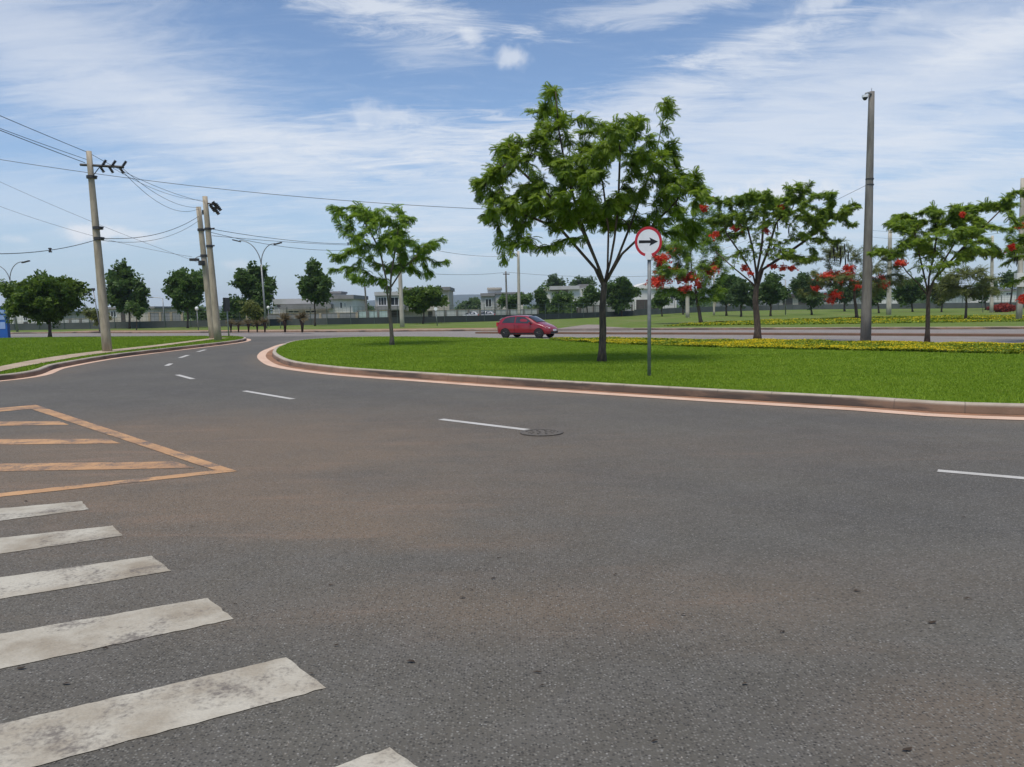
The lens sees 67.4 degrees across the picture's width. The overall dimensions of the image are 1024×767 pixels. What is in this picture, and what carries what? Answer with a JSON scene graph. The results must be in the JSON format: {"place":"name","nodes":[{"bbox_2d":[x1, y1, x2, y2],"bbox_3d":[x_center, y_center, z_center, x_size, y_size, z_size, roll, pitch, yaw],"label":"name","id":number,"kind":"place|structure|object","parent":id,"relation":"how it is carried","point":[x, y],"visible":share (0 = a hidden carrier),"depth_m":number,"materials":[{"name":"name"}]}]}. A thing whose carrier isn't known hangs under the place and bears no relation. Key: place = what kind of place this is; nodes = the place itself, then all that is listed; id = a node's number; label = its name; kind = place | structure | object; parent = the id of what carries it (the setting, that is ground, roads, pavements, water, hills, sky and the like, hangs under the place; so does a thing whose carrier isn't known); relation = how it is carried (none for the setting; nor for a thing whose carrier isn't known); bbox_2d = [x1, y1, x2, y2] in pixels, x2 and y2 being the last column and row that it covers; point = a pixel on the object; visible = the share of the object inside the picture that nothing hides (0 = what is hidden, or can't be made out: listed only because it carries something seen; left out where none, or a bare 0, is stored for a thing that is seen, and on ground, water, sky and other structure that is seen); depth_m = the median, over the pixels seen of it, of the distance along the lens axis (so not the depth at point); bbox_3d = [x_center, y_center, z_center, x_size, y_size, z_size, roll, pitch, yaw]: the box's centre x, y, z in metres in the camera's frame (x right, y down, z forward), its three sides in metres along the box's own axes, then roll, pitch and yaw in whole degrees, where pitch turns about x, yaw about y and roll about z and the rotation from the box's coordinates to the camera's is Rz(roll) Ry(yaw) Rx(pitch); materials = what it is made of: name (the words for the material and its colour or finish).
{"place":"outdoors","nodes":[
{"label":"outdoors","id":0,"kind":"place"},
{"bbox_2d":[0,338,213,370],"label":"sidewalk","id":1,"kind":"structure","parent":0,"point":[25,363],"depth_m":29.73,"materials":[{"name":"concrete"}]},
{"bbox_2d":[0,335,243,373],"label":"verge lawn","id":2,"kind":"structure","parent":0,"point":[80,356],"depth_m":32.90,"materials":[{"name":"plant"}]},
{"bbox_2d":[0,269,95,336],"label":"umbrella tree","id":3,"kind":"object","parent":2,"relation":"on","point":[43,296],"visible":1,"depth_m":61.10,"materials":[{"name":"green plant"}]},
{"bbox_2d":[79,151,126,350],"bbox_3d":[-17.491,-5.590,33.385,2.038,8.830,0.420,-1,5,0],"label":"utility pole","id":4,"kind":"object","parent":2,"relation":"on","point":[91,177],"visible":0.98,"depth_m":33.26,"materials":[{"name":"concrete"}]},
{"bbox_2d":[196,207,213,337],"bbox_3d":[-19.570,-6.938,49.039,0.842,8.596,0.710,-1,5,0],"label":"utility pole","id":5,"kind":"object","parent":2,"relation":"on","point":[203,262],"visible":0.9,"depth_m":49.01,"materials":[{"name":"concrete"}]},
{"bbox_2d":[202,196,221,340],"bbox_3d":[-17.453,-6.652,45.309,1.185,8.664,0.531,-1,5,0],"label":"utility pole","id":6,"kind":"object","parent":2,"relation":"on","point":[214,300],"visible":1,"depth_m":45.21,"materials":[{"name":"concrete"}]},
{"bbox_2d":[223,298,229,336],"bbox_3d":[-19.935,-4.593,53.775,0.188,2.813,0.850,-1,5,0],"label":"road sign","id":7,"kind":"object","parent":2,"relation":"on","point":[226,304],"visible":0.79,"depth_m":53.68,"materials":[{"name":"metal"}]},
{"bbox_2d":[0,159,479,208],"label":"power cable","id":8,"kind":"object","parent":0,"point":[242,191],"visible":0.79,"depth_m":73.51,"materials":[{"name":"rubber"}]},
{"bbox_2d":[66,328,495,331],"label":"footpath","id":9,"kind":"structure","parent":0,"point":[286,330],"depth_m":70.93,"materials":[{"name":"concrete"}]},
{"bbox_2d":[0,329,1023,766],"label":"road","id":10,"kind":"structure","parent":0,"point":[102,539],"depth_m":4.98,"materials":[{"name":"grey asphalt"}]},
{"bbox_2d":[0,309,10,337],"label":"totem sign","id":11,"kind":"object","parent":10,"relation":"on","point":[4,329],"visible":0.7,"depth_m":63.62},
{"bbox_2d":[81,307,111,330],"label":"background tree","id":12,"kind":"object","parent":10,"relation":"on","point":[92,315],"visible":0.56,"depth_m":79.11,"materials":[{"name":"green plant"}]},
{"bbox_2d":[0,336,246,379],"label":"kerb","id":13,"kind":"structure","parent":10,"relation":"on","point":[35,372],"depth_m":29.39,"materials":[{"name":"concrete"}]},
{"bbox_2d":[124,300,146,329],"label":"background tree","id":14,"kind":"object","parent":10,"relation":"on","point":[136,310],"visible":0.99,"depth_m":83.35,"materials":[{"name":"green plant"}]},
{"bbox_2d":[238,299,263,326],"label":"background tree","id":15,"kind":"object","parent":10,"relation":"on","point":[252,308],"visible":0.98,"depth_m":91.07,"materials":[{"name":"green plant"}]},
{"bbox_2d":[276,312,291,331],"bbox_3d":[-19.170,-5.186,64.785,1.544,1.760,1.452,-1,5,0],"label":"palm","id":16,"kind":"object","parent":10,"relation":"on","point":[283,317],"visible":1,"depth_m":64.70,"materials":[{"name":"green plant"}]},
{"bbox_2d":[293,310,310,332],"bbox_3d":[-17.422,-5.159,63.778,1.520,1.840,1.392,-2,6,-12],"label":"palm","id":17,"kind":"object","parent":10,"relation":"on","point":[302,317],"visible":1,"depth_m":63.63,"materials":[{"name":"green plant"}]},
{"bbox_2d":[17,500,971,750],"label":"leaf litter","id":18,"kind":"object","parent":10,"relation":"on","point":[907,748],"visible":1,"depth_m":3.73,"materials":[{"name":"brown plant"}]},
{"bbox_2d":[10,326,1023,333],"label":"kerb","id":19,"kind":"structure","parent":10,"relation":"on","point":[846,328],"depth_m":57.33,"materials":[{"name":"concrete"}]},
{"bbox_2d":[496,313,557,337],"bbox_3d":[0.947,-3.499,45.945,3.594,1.524,1.842,2,6,29],"label":"hatchback car","id":20,"kind":"object","parent":10,"relation":"on","point":[519,326],"visible":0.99,"depth_m":45.39,"materials":[{"name":"red paint"}]},
{"bbox_2d":[520,428,562,435],"bbox_3d":[0.410,0.669,10.597,0.600,0.011,0.600,-1,5,0],"label":"manhole cover","id":21,"kind":"object","parent":10,"relation":"on","point":[541,432],"visible":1,"depth_m":10.57,"materials":[{"name":"metal"}]},
{"bbox_2d":[266,349,1023,416],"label":"gutter","id":22,"kind":"object","parent":10,"relation":"on","point":[270,357],"visible":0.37,"depth_m":14.77,"materials":[{"name":"beige concrete"}]},
{"bbox_2d":[272,336,1023,414],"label":"kerb","id":23,"kind":"structure","parent":10,"relation":"on","point":[942,406],"depth_m":14.35,"materials":[{"name":"concrete"}]},
{"bbox_2d":[475,332,1023,336],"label":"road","id":24,"kind":"structure","parent":10,"relation":"on","point":[844,334],"depth_m":43.15,"materials":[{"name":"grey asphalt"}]},
{"bbox_2d":[0,0,1023,308],"label":"sky","id":25,"kind":"structure","parent":0,"point":[396,102],"materials":[{"name":"blue"}]},
{"bbox_2d":[10,308,1023,331],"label":"lawn","id":26,"kind":"structure","parent":0,"point":[657,321],"depth_m":89.70,"materials":[{"name":"green plant"}]},
{"bbox_2d":[0,260,29,331],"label":"street lamp","id":27,"kind":"object","parent":26,"relation":"on","point":[16,323],"visible":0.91,"depth_m":85.12,"materials":[{"name":"metal"}]},
{"bbox_2d":[9,310,86,323],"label":"house","id":28,"kind":"structure","parent":26,"relation":"on","point":[26,319],"depth_m":110.91,"materials":[{"name":"white paint"}]},
{"bbox_2d":[40,318,94,322],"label":"boundary wall","id":29,"kind":"structure","parent":26,"relation":"on","point":[81,320],"depth_m":102.48,"materials":[{"name":"concrete"}]},
{"bbox_2d":[105,258,150,328],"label":"broadleaf tree","id":30,"kind":"object","parent":26,"relation":"on","point":[122,282],"visible":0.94,"depth_m":93.22,"materials":[{"name":"green plant"}]},
{"bbox_2d":[108,306,176,321],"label":"house","id":31,"kind":"structure","parent":26,"relation":"on","point":[121,316],"depth_m":111.51,"materials":[{"name":"white paint"}]},
{"bbox_2d":[148,312,183,320],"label":"boundary wall","id":32,"kind":"structure","parent":26,"relation":"on","point":[173,315],"depth_m":105.42,"materials":[{"name":"concrete"}]},
{"bbox_2d":[9,307,326,329],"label":"perimeter fence","id":33,"kind":"object","parent":26,"relation":"on","point":[140,324],"visible":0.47,"depth_m":98.03,"materials":[{"name":"grey metal"}]},
{"bbox_2d":[161,267,204,327],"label":"broadleaf tree","id":34,"kind":"object","parent":26,"relation":"on","point":[184,291],"visible":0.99,"depth_m":90.10,"materials":[{"name":"green plant"}]},
{"bbox_2d":[184,305,206,319],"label":"background tree","id":35,"kind":"object","parent":26,"relation":"on","point":[202,315],"visible":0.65,"depth_m":116.48,"materials":[{"name":"green plant"}]},
{"bbox_2d":[219,308,245,319],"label":"background tree","id":36,"kind":"object","parent":26,"relation":"on","point":[233,315],"visible":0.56,"depth_m":114.91,"materials":[{"name":"green plant"}]},
{"bbox_2d":[222,260,277,325],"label":"broadleaf tree","id":37,"kind":"object","parent":26,"relation":"on","point":[248,283],"visible":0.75,"depth_m":96.34,"materials":[{"name":"green plant"}]},
{"bbox_2d":[232,239,281,327],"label":"street lamp","id":38,"kind":"object","parent":26,"relation":"on","point":[265,316],"visible":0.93,"depth_m":81.18,"materials":[{"name":"metal"}]},
{"bbox_2d":[246,312,357,319],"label":"boundary wall","id":39,"kind":"structure","parent":26,"relation":"on","point":[321,315],"depth_m":103.46,"materials":[{"name":"concrete"}]},
{"bbox_2d":[295,257,334,325],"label":"broadleaf tree","id":40,"kind":"object","parent":26,"relation":"on","point":[315,284],"visible":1,"depth_m":90.63,"materials":[{"name":"green plant"}]},
{"bbox_2d":[273,291,367,313],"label":"house","id":41,"kind":"structure","parent":26,"relation":"on","point":[339,300],"depth_m":112.13,"materials":[{"name":"white paint"}]},
{"bbox_2d":[356,310,387,317],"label":"boundary wall","id":42,"kind":"structure","parent":26,"relation":"on","point":[377,313],"depth_m":106.44,"materials":[{"name":"concrete"}]},
{"bbox_2d":[397,253,404,326],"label":"utility pole","id":43,"kind":"object","parent":26,"relation":"on","point":[401,305],"visible":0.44,"depth_m":75.39,"materials":[{"name":"concrete"}]},
{"bbox_2d":[374,287,454,316],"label":"house","id":44,"kind":"structure","parent":26,"relation":"on","point":[381,300],"depth_m":119.62,"materials":[{"name":"white paint"}]},
{"bbox_2d":[396,285,449,323],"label":"tree","id":45,"kind":"object","parent":26,"relation":"on","point":[417,301],"visible":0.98,"depth_m":93.20,"materials":[{"name":"green plant"}]},
{"bbox_2d":[432,309,480,315],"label":"boundary wall","id":46,"kind":"structure","parent":26,"relation":"on","point":[447,312],"depth_m":110.24,"materials":[{"name":"concrete"}]},
{"bbox_2d":[454,297,480,309],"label":"background tree","id":47,"kind":"object","parent":26,"relation":"on","point":[470,302],"visible":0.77,"depth_m":198.57,"materials":[{"name":"green plant"}]},
{"bbox_2d":[326,303,633,324],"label":"perimeter fence","id":48,"kind":"object","parent":26,"relation":"on","point":[427,319],"visible":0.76,"depth_m":101.71,"materials":[{"name":"grey metal"}]},
{"bbox_2d":[480,287,523,309],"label":"house","id":49,"kind":"structure","parent":26,"relation":"on","point":[490,298],"depth_m":125.40,"materials":[{"name":"white paint"}]},
{"bbox_2d":[481,309,538,314],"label":"boundary wall","id":50,"kind":"structure","parent":26,"relation":"on","point":[503,311],"depth_m":119.08,"materials":[{"name":"concrete"}]},
{"bbox_2d":[495,291,533,309],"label":"background tree","id":51,"kind":"object","parent":26,"relation":"on","point":[527,299],"visible":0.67,"depth_m":123.12,"materials":[{"name":"green plant"}]},
{"bbox_2d":[517,251,520,313],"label":"utility pole","id":52,"kind":"object","parent":26,"relation":"on","point":[518,281],"visible":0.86,"depth_m":113.93,"materials":[{"name":"concrete"}]},
{"bbox_2d":[528,284,550,313],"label":"background tree","id":53,"kind":"object","parent":26,"relation":"on","point":[540,296],"visible":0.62,"depth_m":126.45,"materials":[{"name":"green plant"}]},
{"bbox_2d":[542,273,568,287],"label":"background tree","id":54,"kind":"object","parent":26,"relation":"on","point":[552,281],"visible":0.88,"depth_m":227.00,"materials":[{"name":"green plant"}]},
{"bbox_2d":[546,290,579,313],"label":"background tree","id":55,"kind":"object","parent":26,"relation":"on","point":[566,299],"visible":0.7,"depth_m":122.59,"materials":[{"name":"green plant"}]},
{"bbox_2d":[544,284,607,312],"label":"house","id":56,"kind":"structure","parent":26,"relation":"on","point":[576,290],"depth_m":137.16,"materials":[{"name":"white paint"}]},
{"bbox_2d":[568,275,596,285],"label":"background tree","id":57,"kind":"object","parent":26,"relation":"on","point":[581,280],"visible":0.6,"depth_m":227.79,"materials":[{"name":"green plant"}]},
{"bbox_2d":[577,283,600,310],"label":"background tree","id":58,"kind":"object","parent":26,"relation":"on","point":[591,294],"visible":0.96,"depth_m":124.75,"materials":[{"name":"green plant"}]},
{"bbox_2d":[578,304,632,312],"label":"boundary wall","id":59,"kind":"structure","parent":26,"relation":"on","point":[590,309],"depth_m":129.08,"materials":[{"name":"concrete"}]},
{"bbox_2d":[599,276,643,315],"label":"background tree","id":60,"kind":"object","parent":26,"relation":"on","point":[622,292],"visible":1,"depth_m":124.25,"materials":[{"name":"green plant"}]},
{"bbox_2d":[629,283,676,310],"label":"house","id":61,"kind":"structure","parent":26,"relation":"on","point":[641,299],"depth_m":141.19,"materials":[{"name":"white paint"}]},
{"bbox_2d":[636,299,660,309],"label":"doorway","id":62,"kind":"structure","parent":61,"relation":"in","point":[637,301],"depth_m":141.23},
{"bbox_2d":[651,294,672,315],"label":"background tree","id":63,"kind":"object","parent":26,"relation":"on","point":[658,301],"visible":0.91,"depth_m":116.90,"materials":[{"name":"green plant"}]},
{"bbox_2d":[669,286,694,314],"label":"background tree","id":64,"kind":"object","parent":26,"relation":"on","point":[682,303],"visible":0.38,"depth_m":126.80,"materials":[{"name":"green plant"}]},
{"bbox_2d":[643,196,730,322],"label":"flamboyant tree","id":65,"kind":"object","parent":26,"relation":"on","point":[666,271],"visible":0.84,"depth_m":68.78,"materials":[{"name":"green plant"}]},
{"bbox_2d":[685,266,689,317],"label":"utility pole","id":66,"kind":"object","parent":26,"relation":"on","point":[687,315],"visible":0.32,"depth_m":104.29,"materials":[{"name":"concrete"}]},
{"bbox_2d":[710,272,740,315],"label":"background tree","id":67,"kind":"object","parent":26,"relation":"on","point":[731,278],"visible":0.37,"depth_m":110.66,"materials":[{"name":"green plant"}]},
{"bbox_2d":[723,278,762,316],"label":"background tree","id":68,"kind":"object","parent":26,"relation":"on","point":[740,295],"visible":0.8,"depth_m":102.35,"materials":[{"name":"green plant"}]},
{"bbox_2d":[759,270,791,315],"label":"background tree","id":69,"kind":"object","parent":26,"relation":"on","point":[773,289],"visible":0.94,"depth_m":102.53,"materials":[{"name":"green plant"}]},
{"bbox_2d":[788,271,826,314],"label":"background tree","id":70,"kind":"object","parent":26,"relation":"on","point":[800,281],"visible":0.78,"depth_m":106.72,"materials":[{"name":"green plant"}]},
{"bbox_2d":[778,294,843,304],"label":"house","id":71,"kind":"structure","parent":26,"relation":"on","point":[795,301],"depth_m":164.15,"materials":[{"name":"white paint"}]},
{"bbox_2d":[634,295,1023,315],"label":"perimeter fence","id":72,"kind":"object","parent":26,"relation":"on","point":[719,308],"visible":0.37,"depth_m":144.44,"materials":[{"name":"grey metal"}]},
{"bbox_2d":[663,314,1023,325],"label":"flower bed","id":73,"kind":"object","parent":26,"relation":"on","point":[1001,318],"visible":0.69,"depth_m":63.96,"materials":[{"name":"green plant"}]},
{"bbox_2d":[935,264,1006,318],"bbox_3d":[38.642,-7.655,64.754,4.914,4.774,4.716,-5,7,-36],"label":"flamboyant tree","id":74,"kind":"object","parent":73,"relation":"on","point":[964,274],"visible":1,"depth_m":64.29,"materials":[{"name":"green plant"}]},
{"bbox_2d":[826,281,861,310],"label":"background tree","id":75,"kind":"object","parent":26,"relation":"on","point":[847,294],"visible":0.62,"depth_m":128.21,"materials":[{"name":"green plant"}]},
{"bbox_2d":[790,236,912,317],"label":"flamboyant tree","id":76,"kind":"object","parent":26,"relation":"on","point":[840,278],"visible":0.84,"depth_m":76.74,"materials":[{"name":"green plant"}]},
{"bbox_2d":[847,294,898,303],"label":"house","id":77,"kind":"structure","parent":26,"relation":"on","point":[858,301],"depth_m":164.25,"materials":[{"name":"white paint"}]},
{"bbox_2d":[860,284,886,312],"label":"background tree","id":78,"kind":"object","parent":26,"relation":"on","point":[879,298],"visible":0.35,"depth_m":110.74,"materials":[{"name":"green plant"}]},
{"bbox_2d":[886,230,891,314],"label":"utility pole","id":79,"kind":"object","parent":26,"relation":"on","point":[888,302],"visible":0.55,"depth_m":99.17,"materials":[{"name":"concrete"}]},
{"bbox_2d":[892,275,925,311],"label":"background tree","id":80,"kind":"object","parent":26,"relation":"on","point":[909,294],"visible":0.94,"depth_m":116.76,"materials":[{"name":"green plant"}]},
{"bbox_2d":[925,276,964,311],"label":"background tree","id":81,"kind":"object","parent":26,"relation":"on","point":[939,301],"visible":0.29,"depth_m":111.02,"materials":[{"name":"green plant"}]},
{"bbox_2d":[944,289,1023,302],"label":"house","id":82,"kind":"structure","parent":26,"relation":"on","point":[1007,294],"depth_m":159.21,"materials":[{"name":"white paint"}]},
{"bbox_2d":[972,279,1002,309],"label":"background tree","id":83,"kind":"object","parent":26,"relation":"on","point":[986,298],"visible":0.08,"depth_m":121.12,"materials":[{"name":"green plant"}]},
{"bbox_2d":[989,236,993,312],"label":"utility pole","id":84,"kind":"object","parent":26,"relation":"on","point":[991,308],"visible":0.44,"depth_m":103.12,"materials":[{"name":"concrete"}]},
{"bbox_2d":[986,302,1015,311],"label":"bougainvillea hedge","id":85,"kind":"object","parent":26,"relation":"on","point":[1003,307],"visible":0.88,"depth_m":104.14,"materials":[{"name":"red plant"}]},
{"bbox_2d":[997,269,1023,303],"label":"background tree","id":86,"kind":"object","parent":26,"relation":"on","point":[1007,276],"visible":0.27,"depth_m":126.10,"materials":[{"name":"green plant"}]},
{"bbox_2d":[1014,178,1023,318],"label":"utility pole","id":87,"kind":"object","parent":26,"relation":"on","point":[1017,275],"visible":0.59,"depth_m":61.26,"materials":[{"name":"concrete"}]},
{"bbox_2d":[74,287,1016,313],"bbox_3d":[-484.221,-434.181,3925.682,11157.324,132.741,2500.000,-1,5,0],"label":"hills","id":88,"kind":"structure","parent":0,"point":[460,298],"depth_m":3872.46,"materials":[{"name":"plant"}]},
{"bbox_2d":[557,325,632,330],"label":"driveway","id":89,"kind":"structure","parent":0,"point":[585,328],"depth_m":58.53,"materials":[{"name":"grey concrete"}]},
{"bbox_2d":[276,336,1023,402],"bbox_3d":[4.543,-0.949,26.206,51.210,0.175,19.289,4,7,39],"label":"island lawn","id":90,"kind":"structure","parent":0,"point":[715,368],"depth_m":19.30,"materials":[{"name":"plant"}]},
{"bbox_2d":[325,200,451,344],"bbox_3d":[-5.752,-5.166,35.408,5.852,7.033,4.962,-1,5,0],"label":"tree","id":91,"kind":"object","parent":90,"relation":"on","point":[397,242],"visible":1,"depth_m":35.01,"materials":[{"name":"green plant"}]},
{"bbox_2d":[468,81,715,361],"bbox_3d":[2.245,-4.513,21.861,6.932,8.070,5.836,-1,5,0],"label":"tree","id":92,"kind":"object","parent":90,"relation":"on","point":[586,175],"visible":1,"depth_m":21.00,"materials":[{"name":"green plant"}]},
{"bbox_2d":[635,227,661,375],"bbox_3d":[3.057,-1.758,17.275,0.618,3.486,0.108,-1,6,-4],"label":"road sign","id":93,"kind":"object","parent":90,"relation":"on","point":[648,242],"visible":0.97,"depth_m":17.11,"materials":[{"name":"metal"}]},
{"bbox_2d":[703,179,862,338],"bbox_3d":[11.887,-5.325,34.206,6.839,6.997,4.556,-1,5,0],"label":"flamboyant tree","id":94,"kind":"object","parent":90,"relation":"on","point":[782,211],"visible":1,"depth_m":33.49,"materials":[{"name":"green plant"}]},
{"bbox_2d":[549,336,1023,353],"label":"flower bed","id":95,"kind":"object","parent":90,"relation":"on","point":[1014,350],"visible":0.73,"depth_m":27.70,"materials":[{"name":"green plant"}]},
{"bbox_2d":[860,88,874,340],"bbox_3d":[14.802,-6.829,31.836,0.430,10.495,0.419,-1,5,0],"label":"utility pole","id":96,"kind":"object","parent":90,"relation":"on","point":[866,315],"visible":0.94,"depth_m":31.77,"materials":[{"name":"concrete"}]},
{"bbox_2d":[866,187,1023,341],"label":"flamboyant tree","id":97,"kind":"object","parent":90,"relation":"on","point":[958,217],"visible":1,"depth_m":28.52,"materials":[{"name":"green plant"}]},
{"bbox_2d":[998,215,1023,303],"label":"flamboyant tree","id":98,"kind":"object","parent":90,"relation":"on","point":[1011,250],"visible":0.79,"depth_m":31.02,"materials":[{"name":"green plant"}]},
{"label":"ground","id":99,"kind":"structure","parent":0,"visible":0},
{"bbox_2d":[94,297,933,319],"bbox_3d":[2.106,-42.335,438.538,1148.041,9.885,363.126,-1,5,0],"label":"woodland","id":100,"kind":"object","parent":99,"relation":"on","point":[526,307],"visible":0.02,"depth_m":283.04,"materials":[{"name":"green plant"}]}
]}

